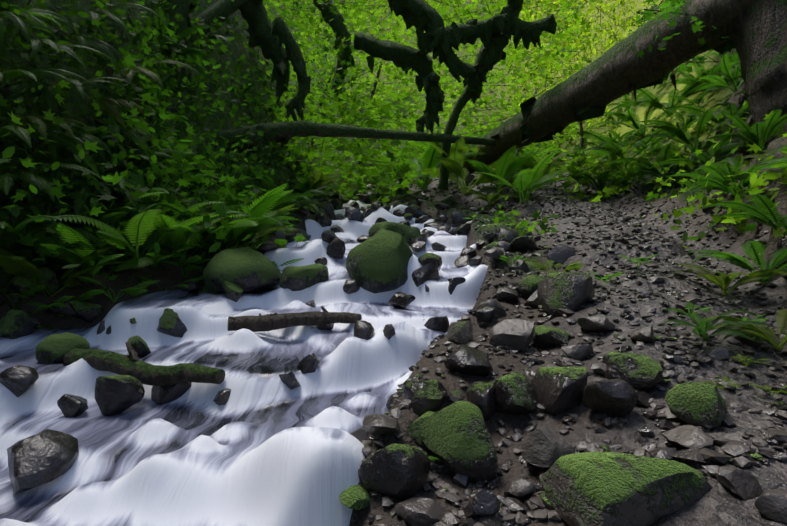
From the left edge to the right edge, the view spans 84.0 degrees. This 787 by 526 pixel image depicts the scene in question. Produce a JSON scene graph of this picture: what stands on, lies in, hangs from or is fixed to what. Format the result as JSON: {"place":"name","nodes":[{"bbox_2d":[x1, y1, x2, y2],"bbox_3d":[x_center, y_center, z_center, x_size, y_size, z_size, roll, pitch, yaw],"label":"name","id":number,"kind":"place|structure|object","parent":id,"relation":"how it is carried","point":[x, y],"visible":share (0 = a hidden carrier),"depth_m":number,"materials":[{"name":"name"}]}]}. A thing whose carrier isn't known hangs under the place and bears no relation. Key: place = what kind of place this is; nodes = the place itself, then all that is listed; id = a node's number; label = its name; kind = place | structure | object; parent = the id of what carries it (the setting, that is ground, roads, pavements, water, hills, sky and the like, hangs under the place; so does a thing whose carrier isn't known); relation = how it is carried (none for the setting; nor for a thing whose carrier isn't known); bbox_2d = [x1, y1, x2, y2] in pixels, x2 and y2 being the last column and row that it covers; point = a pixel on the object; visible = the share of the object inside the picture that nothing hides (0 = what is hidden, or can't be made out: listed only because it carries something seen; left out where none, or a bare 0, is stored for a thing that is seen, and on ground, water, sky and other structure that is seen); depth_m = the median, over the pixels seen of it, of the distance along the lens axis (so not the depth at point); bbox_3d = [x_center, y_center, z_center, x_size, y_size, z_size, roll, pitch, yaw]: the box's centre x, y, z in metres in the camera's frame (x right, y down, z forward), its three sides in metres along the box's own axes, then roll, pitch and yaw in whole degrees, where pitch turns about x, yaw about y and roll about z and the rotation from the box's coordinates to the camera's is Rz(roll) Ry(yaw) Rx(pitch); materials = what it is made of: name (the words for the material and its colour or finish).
{"place":"outdoors","nodes":[
{"label":"outdoors","id":0,"kind":"place"},
{"bbox_2d":[0,192,487,525],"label":"creek water","id":1,"kind":"structure","parent":0,"point":[263,446],"depth_m":1.77,"materials":[{"name":"liquid"}]},
{"bbox_2d":[63,306,361,385],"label":"logs","id":2,"kind":"object","parent":1,"relation":"in","point":[133,365],"visible":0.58,"depth_m":1.96,"materials":[{"name":"wood"}]},
{"bbox_2d":[0,0,786,525],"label":"terrain","id":3,"kind":"structure","parent":0,"point":[718,504],"depth_m":2.85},
{"bbox_2d":[0,285,47,308],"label":"fern","id":4,"kind":"object","parent":3,"relation":"on","point":[35,289],"visible":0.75,"depth_m":2.32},
{"bbox_2d":[0,215,75,253],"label":"sword fern","id":5,"kind":"object","parent":3,"relation":"on","point":[4,225],"visible":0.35,"depth_m":2.32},
{"bbox_2d":[0,125,78,149],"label":"hanging fern","id":6,"kind":"object","parent":3,"relation":"on","point":[21,132],"visible":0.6,"depth_m":2.51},
{"bbox_2d":[0,8,79,58],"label":"hanging fern","id":7,"kind":"object","parent":3,"relation":"on","point":[34,13],"visible":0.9,"depth_m":2.73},
{"bbox_2d":[0,69,91,105],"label":"hanging fern","id":8,"kind":"object","parent":3,"relation":"on","point":[33,73],"visible":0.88,"depth_m":2.67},
{"bbox_2d":[0,114,93,143],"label":"hanging fern","id":9,"kind":"object","parent":3,"relation":"on","point":[42,129],"visible":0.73,"depth_m":2.62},
{"bbox_2d":[0,163,105,201],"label":"hanging fern","id":10,"kind":"object","parent":3,"relation":"on","point":[6,177],"visible":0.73,"depth_m":2.43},
{"bbox_2d":[0,245,125,296],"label":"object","id":11,"kind":"object","parent":3,"relation":"on","point":[13,266],"visible":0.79,"depth_m":2.37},
{"bbox_2d":[26,289,103,316],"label":"fern","id":12,"kind":"object","parent":3,"relation":"on","point":[81,297],"visible":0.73,"depth_m":2.40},
{"bbox_2d":[28,238,108,272],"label":"sword fern","id":13,"kind":"object","parent":3,"relation":"on","point":[38,263],"visible":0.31,"depth_m":2.56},
{"bbox_2d":[16,27,123,75],"bbox_3d":[-2.356,-1.571,3.276,0.604,0.253,0.727,0,19,-24],"label":"hanging fern","id":14,"kind":"object","parent":3,"relation":"on","point":[105,46],"visible":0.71,"depth_m":3.22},
{"bbox_2d":[30,38,116,73],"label":"hanging fern","id":15,"kind":"object","parent":3,"relation":"on","point":[38,45],"visible":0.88,"depth_m":2.83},
{"bbox_2d":[17,76,131,109],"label":"hanging fern","id":16,"kind":"object","parent":3,"relation":"on","point":[76,88],"visible":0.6,"depth_m":2.84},
{"bbox_2d":[44,126,112,175],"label":"hanging fern","id":17,"kind":"object","parent":3,"relation":"on","point":[71,142],"visible":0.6,"depth_m":2.75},
{"bbox_2d":[28,236,132,260],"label":"sword fern","id":18,"kind":"object","parent":3,"relation":"on","point":[35,252],"visible":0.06,"depth_m":2.77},
{"bbox_2d":[49,253,124,267],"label":"fern","id":19,"kind":"object","parent":3,"relation":"on","point":[113,259],"visible":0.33,"depth_m":2.75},
{"bbox_2d":[69,124,133,149],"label":"sword fern","id":20,"kind":"object","parent":3,"relation":"on","point":[95,132],"visible":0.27,"depth_m":3.02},
{"bbox_2d":[47,178,157,223],"bbox_3d":[-1.964,-0.456,3.016,0.610,0.210,0.786,0,18,-26],"label":"hanging fern","id":21,"kind":"object","parent":3,"relation":"on","point":[78,201],"visible":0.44,"depth_m":2.84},
{"bbox_2d":[40,205,167,234],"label":"sword fern","id":22,"kind":"object","parent":3,"relation":"on","point":[115,225],"visible":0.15,"depth_m":2.90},
{"bbox_2d":[87,97,146,127],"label":"hanging fern","id":23,"kind":"object","parent":3,"relation":"on","point":[105,103],"visible":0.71,"depth_m":3.21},
{"bbox_2d":[78,275,159,301],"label":"fern","id":24,"kind":"object","parent":3,"relation":"on","point":[134,289],"visible":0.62,"depth_m":2.65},
{"bbox_2d":[76,3,166,41],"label":"hanging fern","id":25,"kind":"object","parent":3,"relation":"on","point":[110,18],"visible":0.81,"depth_m":3.38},
{"bbox_2d":[90,232,165,253],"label":"fern","id":26,"kind":"object","parent":3,"relation":"on","point":[124,235],"visible":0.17,"depth_m":2.85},
{"bbox_2d":[82,170,174,229],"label":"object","id":27,"kind":"object","parent":3,"relation":"on","point":[89,176],"visible":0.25,"depth_m":2.98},
{"bbox_2d":[45,194,218,270],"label":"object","id":28,"kind":"object","parent":3,"relation":"on","point":[112,233],"visible":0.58,"depth_m":2.73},
{"bbox_2d":[113,125,162,157],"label":"hanging fern","id":29,"kind":"object","parent":3,"relation":"on","point":[127,131],"visible":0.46,"depth_m":3.29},
{"bbox_2d":[76,178,203,210],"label":"sword fern","id":30,"kind":"object","parent":3,"relation":"on","point":[121,181],"visible":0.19,"depth_m":3.18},
{"bbox_2d":[94,148,188,179],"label":"hanging fern","id":31,"kind":"object","parent":3,"relation":"on","point":[124,161],"visible":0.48,"depth_m":3.41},
{"bbox_2d":[106,240,202,267],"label":"fern","id":32,"kind":"object","parent":3,"relation":"on","point":[154,254],"visible":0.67,"depth_m":2.96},
{"bbox_2d":[111,60,199,91],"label":"hanging fern","id":33,"kind":"object","parent":3,"relation":"on","point":[152,76],"visible":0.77,"depth_m":3.62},
{"bbox_2d":[136,275,203,291],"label":"fern","id":34,"kind":"object","parent":3,"relation":"on","point":[147,280],"visible":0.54,"depth_m":2.91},
{"bbox_2d":[128,8,215,70],"bbox_3d":[-2.352,-2.249,4.539,1.137,0.295,1.027,0,0,35],"label":"sword fern","id":35,"kind":"object","parent":3,"relation":"on","point":[159,11],"visible":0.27,"depth_m":4.46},
{"bbox_2d":[99,201,244,234],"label":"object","id":36,"kind":"object","parent":3,"relation":"on","point":[198,206],"visible":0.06,"depth_m":3.23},
{"bbox_2d":[143,255,211,277],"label":"fern","id":37,"kind":"object","parent":3,"relation":"on","point":[194,259],"visible":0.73,"depth_m":3.07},
{"bbox_2d":[103,209,263,265],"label":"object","id":38,"kind":"object","parent":3,"relation":"on","point":[178,237],"visible":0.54,"depth_m":3.08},
{"bbox_2d":[146,174,220,200],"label":"sword fern","id":39,"kind":"object","parent":3,"relation":"on","point":[200,176],"visible":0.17,"depth_m":3.79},
{"bbox_2d":[132,205,256,232],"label":"sword fern","id":40,"kind":"object","parent":3,"relation":"on","point":[226,207],"visible":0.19,"depth_m":3.50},
{"bbox_2d":[184,265,205,277],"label":"fern","id":41,"kind":"object","parent":3,"relation":"on","point":[193,266],"visible":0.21,"depth_m":3.11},
{"bbox_2d":[141,203,301,252],"bbox_3d":[-1.436,-0.249,3.628,1.255,0.447,1.390,0,0,-27],"label":"sword fern","id":42,"kind":"object","parent":3,"relation":"on","point":[268,221],"visible":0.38,"depth_m":3.38,"materials":[{"name":"plant"}]},
{"bbox_2d":[187,239,261,257],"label":"fern","id":43,"kind":"object","parent":3,"relation":"on","point":[247,243],"visible":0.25,"depth_m":3.43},
{"bbox_2d":[202,34,251,56],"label":"hanging fern","id":44,"kind":"object","parent":3,"relation":"on","point":[219,36],"visible":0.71,"depth_m":5.41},
{"bbox_2d":[172,184,292,248],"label":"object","id":45,"kind":"object","parent":3,"relation":"on","point":[266,199],"visible":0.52,"depth_m":3.65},
{"bbox_2d":[238,81,256,100],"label":"sword fern","id":46,"kind":"object","parent":3,"relation":"on","point":[247,88],"visible":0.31,"depth_m":6.09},
{"bbox_2d":[209,204,297,248],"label":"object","id":47,"kind":"object","parent":3,"relation":"on","point":[262,233],"visible":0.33,"depth_m":3.84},
{"bbox_2d":[205,193,322,213],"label":"sword fern","id":48,"kind":"object","parent":3,"relation":"on","point":[279,199],"visible":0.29,"depth_m":4.54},
{"bbox_2d":[271,258,303,270],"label":"fern","id":49,"kind":"object","parent":3,"relation":"on","point":[285,263],"visible":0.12,"depth_m":3.84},
{"bbox_2d":[247,169,330,214],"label":"sword fern","id":50,"kind":"object","parent":3,"relation":"on","point":[297,205],"visible":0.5,"depth_m":5.29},
{"bbox_2d":[274,235,308,247],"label":"fern","id":51,"kind":"object","parent":3,"relation":"on","point":[298,238],"visible":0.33,"depth_m":4.29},
{"bbox_2d":[289,145,316,164],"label":"sword fern","id":52,"kind":"object","parent":3,"relation":"on","point":[302,157],"visible":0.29,"depth_m":7.38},
{"bbox_2d":[291,176,331,195],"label":"sword fern","id":53,"kind":"object","parent":3,"relation":"on","point":[303,188],"visible":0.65,"depth_m":6.95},
{"bbox_2d":[295,173,334,197],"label":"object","id":54,"kind":"object","parent":3,"relation":"on","point":[306,176],"visible":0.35,"depth_m":7.28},
{"bbox_2d":[290,171,356,197],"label":"sword fern","id":55,"kind":"object","parent":3,"relation":"on","point":[318,178],"visible":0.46,"depth_m":6.98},
{"bbox_2d":[323,154,390,175],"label":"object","id":56,"kind":"object","parent":3,"relation":"on","point":[368,162],"visible":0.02,"depth_m":9.78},
{"bbox_2d":[343,146,422,196],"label":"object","id":57,"kind":"object","parent":3,"relation":"on","point":[401,153],"visible":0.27,"depth_m":8.31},
{"bbox_2d":[0,0,786,293],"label":"plants","id":58,"kind":"object","parent":3,"relation":"on","point":[202,160],"depth_m":5.86,"materials":[{"name":"plant"}]},
{"bbox_2d":[33,217,101,271],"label":"hanging fern","id":59,"kind":"object","parent":58,"relation":"attached to","point":[53,238],"visible":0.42,"depth_m":2.52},
{"bbox_2d":[0,184,786,525],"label":"rocks","id":60,"kind":"object","parent":3,"relation":"on","point":[600,488],"visible":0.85,"depth_m":1.40,"materials":[{"name":"stone"}]},
{"bbox_2d":[0,82,786,525],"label":"pebbles","id":61,"kind":"object","parent":3,"relation":"on","point":[710,462],"visible":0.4,"depth_m":1.67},
{"bbox_2d":[28,209,136,235],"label":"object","id":62,"kind":"object","parent":61,"relation":"on","point":[109,218],"visible":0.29,"depth_m":2.87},
{"bbox_2d":[39,222,164,277],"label":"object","id":63,"kind":"object","parent":61,"relation":"on","point":[84,253],"visible":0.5,"depth_m":2.55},
{"bbox_2d":[144,204,242,235],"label":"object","id":64,"kind":"object","parent":61,"relation":"on","point":[233,220],"visible":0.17,"depth_m":3.37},
{"bbox_2d":[404,131,457,161],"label":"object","id":65,"kind":"object","parent":3,"relation":"on","point":[428,144],"visible":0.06,"depth_m":9.35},
{"bbox_2d":[428,454,443,464],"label":"fern","id":66,"kind":"object","parent":3,"relation":"on","point":[433,458],"visible":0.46,"depth_m":1.20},
{"bbox_2d":[395,130,485,190],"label":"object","id":67,"kind":"object","parent":3,"relation":"on","point":[430,155],"visible":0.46,"depth_m":7.93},
{"bbox_2d":[418,137,527,193],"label":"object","id":68,"kind":"object","parent":3,"relation":"on","point":[458,171],"visible":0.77,"depth_m":6.87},
{"bbox_2d":[451,144,500,174],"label":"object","id":69,"kind":"object","parent":3,"relation":"on","point":[474,150],"visible":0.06,"depth_m":8.38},
{"bbox_2d":[456,186,517,206],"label":"sword fern","id":70,"kind":"object","parent":3,"relation":"on","point":[491,197],"visible":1,"depth_m":6.08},
{"bbox_2d":[462,145,536,191],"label":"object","id":71,"kind":"object","parent":3,"relation":"on","point":[513,166],"visible":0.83,"depth_m":6.45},
{"bbox_2d":[501,255,529,265],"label":"fern","id":72,"kind":"object","parent":3,"relation":"on","point":[513,259],"visible":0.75,"depth_m":3.18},
{"bbox_2d":[486,151,568,202],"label":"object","id":73,"kind":"object","parent":3,"relation":"on","point":[533,181],"visible":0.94,"depth_m":5.77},
{"bbox_2d":[514,150,586,186],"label":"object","id":74,"kind":"object","parent":3,"relation":"on","point":[526,166],"visible":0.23,"depth_m":7.18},
{"bbox_2d":[540,143,560,155],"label":"sword fern","id":75,"kind":"object","parent":3,"relation":"on","point":[548,153],"visible":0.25,"depth_m":12.53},
{"bbox_2d":[525,258,583,272],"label":"fern","id":76,"kind":"object","parent":3,"relation":"on","point":[549,263],"visible":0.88,"depth_m":2.68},
{"bbox_2d":[555,138,587,157],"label":"sword fern","id":77,"kind":"object","parent":3,"relation":"on","point":[584,146],"visible":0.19,"depth_m":9.48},
{"bbox_2d":[542,145,605,172],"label":"sword fern","id":78,"kind":"object","parent":3,"relation":"on","point":[579,148],"visible":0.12,"depth_m":7.64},
{"bbox_2d":[434,0,750,174],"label":"fallen log","id":79,"kind":"object","parent":3,"relation":"on","point":[595,88],"visible":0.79,"depth_m":5.14,"materials":[{"name":"wood"}]},
{"bbox_2d":[584,131,620,150],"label":"sword fern","id":80,"kind":"object","parent":3,"relation":"on","point":[591,143],"visible":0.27,"depth_m":9.07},
{"bbox_2d":[564,169,647,199],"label":"sword fern","id":81,"kind":"object","parent":3,"relation":"on","point":[592,182],"visible":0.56,"depth_m":5.95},
{"bbox_2d":[590,271,622,283],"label":"fern","id":82,"kind":"object","parent":3,"relation":"on","point":[610,275],"visible":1,"depth_m":2.38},
{"bbox_2d":[589,161,630,181],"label":"sword fern","id":83,"kind":"object","parent":3,"relation":"on","point":[605,167],"visible":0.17,"depth_m":6.24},
{"bbox_2d":[581,146,640,170],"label":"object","id":84,"kind":"object","parent":3,"relation":"on","point":[611,156],"visible":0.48,"depth_m":6.58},
{"bbox_2d":[600,107,622,127],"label":"sword fern","id":85,"kind":"object","parent":3,"relation":"on","point":[609,117],"visible":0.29,"depth_m":9.68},
{"bbox_2d":[605,126,647,146],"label":"sword fern","id":86,"kind":"object","parent":3,"relation":"on","point":[628,135],"visible":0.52,"depth_m":7.80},
{"bbox_2d":[574,128,681,166],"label":"sword fern","id":87,"kind":"object","parent":3,"relation":"on","point":[608,145],"visible":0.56,"depth_m":6.48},
{"bbox_2d":[607,89,648,111],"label":"sword fern","id":88,"kind":"object","parent":3,"relation":"on","point":[627,99],"visible":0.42,"depth_m":9.33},
{"bbox_2d":[624,15,643,29],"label":"leaves","id":89,"kind":"object","parent":3,"relation":"on","point":[634,24],"visible":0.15,"depth_m":15.15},
{"bbox_2d":[585,92,683,142],"bbox_3d":[4.339,-2.396,7.485,1.710,0.499,1.893,0,0,-24],"label":"sword fern","id":90,"kind":"object","parent":3,"relation":"on","point":[630,117],"visible":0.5,"depth_m":7.42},
{"bbox_2d":[617,254,658,266],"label":"fern","id":91,"kind":"object","parent":3,"relation":"on","point":[641,259],"visible":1,"depth_m":2.58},
{"bbox_2d":[619,137,676,157],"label":"sword fern","id":92,"kind":"object","parent":3,"relation":"on","point":[656,149],"visible":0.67,"depth_m":6.14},
{"bbox_2d":[609,69,723,116],"bbox_3d":[4.261,-2.592,7.022,1.398,0.504,1.516,0,0,14],"label":"sword fern","id":93,"kind":"object","parent":3,"relation":"on","point":[648,99],"visible":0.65,"depth_m":6.96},
{"bbox_2d":[653,67,681,88],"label":"sword fern","id":94,"kind":"object","parent":3,"relation":"on","point":[665,79],"visible":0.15,"depth_m":8.32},
{"bbox_2d":[640,106,699,133],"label":"sword fern","id":95,"kind":"object","parent":3,"relation":"on","point":[687,120],"visible":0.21,"depth_m":5.87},
{"bbox_2d":[608,141,737,182],"bbox_3d":[3.247,-1.169,4.946,1.269,0.495,1.387,0,0,-38],"label":"sword fern","id":96,"kind":"object","parent":3,"relation":"on","point":[661,157],"visible":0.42,"depth_m":5.08,"materials":[{"name":"plant"}]},
{"bbox_2d":[629,103,749,155],"bbox_3d":[3.632,-1.494,5.188,1.302,0.433,1.442,0,0,-18],"label":"sword fern","id":97,"kind":"object","parent":3,"relation":"on","point":[681,136],"visible":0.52,"depth_m":5.15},
{"bbox_2d":[669,302,710,317],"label":"fern","id":98,"kind":"object","parent":3,"relation":"on","point":[689,305],"visible":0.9,"depth_m":1.80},
{"bbox_2d":[668,89,713,106],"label":"sword fern","id":99,"kind":"object","parent":3,"relation":"on","point":[700,98],"visible":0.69,"depth_m":6.32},
{"bbox_2d":[676,71,712,86],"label":"sword fern","id":100,"kind":"object","parent":3,"relation":"on","point":[688,75],"visible":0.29,"depth_m":6.86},
{"bbox_2d":[651,133,742,172],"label":"sword fern","id":101,"kind":"object","parent":3,"relation":"on","point":[717,151],"visible":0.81,"depth_m":4.21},
{"bbox_2d":[668,53,739,97],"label":"sword fern","id":102,"kind":"object","parent":3,"relation":"on","point":[714,69],"visible":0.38,"depth_m":6.35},
{"bbox_2d":[665,101,750,132],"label":"sword fern","id":103,"kind":"object","parent":3,"relation":"on","point":[698,114],"visible":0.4,"depth_m":5.14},
{"bbox_2d":[658,308,771,339],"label":"sword fern","id":104,"kind":"object","parent":3,"relation":"on","point":[698,329],"visible":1,"depth_m":1.55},
{"bbox_2d":[687,52,743,97],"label":"sword fern","id":105,"kind":"object","parent":3,"relation":"on","point":[727,73],"visible":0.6,"depth_m":5.57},
{"bbox_2d":[701,376,740,389],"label":"fern","id":106,"kind":"object","parent":3,"relation":"on","point":[726,378],"visible":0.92,"depth_m":1.35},
{"bbox_2d":[667,155,786,198],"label":"sword fern","id":107,"kind":"object","parent":3,"relation":"on","point":[717,181],"visible":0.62,"depth_m":3.21,"materials":[{"name":"plant"}]},
{"bbox_2d":[669,264,786,294],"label":"sword fern","id":108,"kind":"object","parent":3,"relation":"on","point":[721,281],"visible":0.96,"depth_m":2.12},
{"bbox_2d":[724,76,743,95],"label":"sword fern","id":109,"kind":"object","parent":3,"relation":"on","point":[739,92],"visible":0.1,"depth_m":4.53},
{"bbox_2d":[685,240,786,282],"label":"sword fern","id":110,"kind":"object","parent":3,"relation":"on","point":[733,259],"visible":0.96,"depth_m":2.16,"materials":[{"name":"plant"}]},
{"bbox_2d":[699,194,786,238],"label":"sword fern","id":111,"kind":"object","parent":3,"relation":"on","point":[760,215],"visible":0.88,"depth_m":2.51,"materials":[{"name":"plant"}]},
{"bbox_2d":[700,309,786,349],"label":"sword fern","id":112,"kind":"object","parent":3,"relation":"on","point":[763,333],"visible":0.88,"depth_m":1.57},
{"bbox_2d":[722,315,767,328],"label":"fern","id":113,"kind":"object","parent":3,"relation":"on","point":[756,320],"visible":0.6,"depth_m":1.61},
{"bbox_2d":[706,109,786,153],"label":"sword fern","id":114,"kind":"object","parent":3,"relation":"on","point":[766,133],"visible":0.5,"depth_m":3.74,"materials":[{"name":"plant"}]},
{"bbox_2d":[732,354,769,365],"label":"fern","id":115,"kind":"object","parent":3,"relation":"on","point":[744,358],"visible":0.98,"depth_m":1.44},
{"bbox_2d":[731,171,770,189],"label":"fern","id":116,"kind":"object","parent":3,"relation":"on","point":[765,172],"visible":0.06,"depth_m":3.21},
{"bbox_2d":[739,154,776,162],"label":"sword fern","id":117,"kind":"object","parent":3,"relation":"on","point":[764,156],"visible":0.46,"depth_m":3.00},
{"bbox_2d":[749,383,786,395],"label":"fern","id":118,"kind":"object","parent":3,"relation":"on","point":[771,393],"visible":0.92,"depth_m":1.30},
{"bbox_2d":[752,145,786,169],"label":"sword fern","id":119,"kind":"object","parent":3,"relation":"on","point":[781,161],"visible":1,"depth_m":2.31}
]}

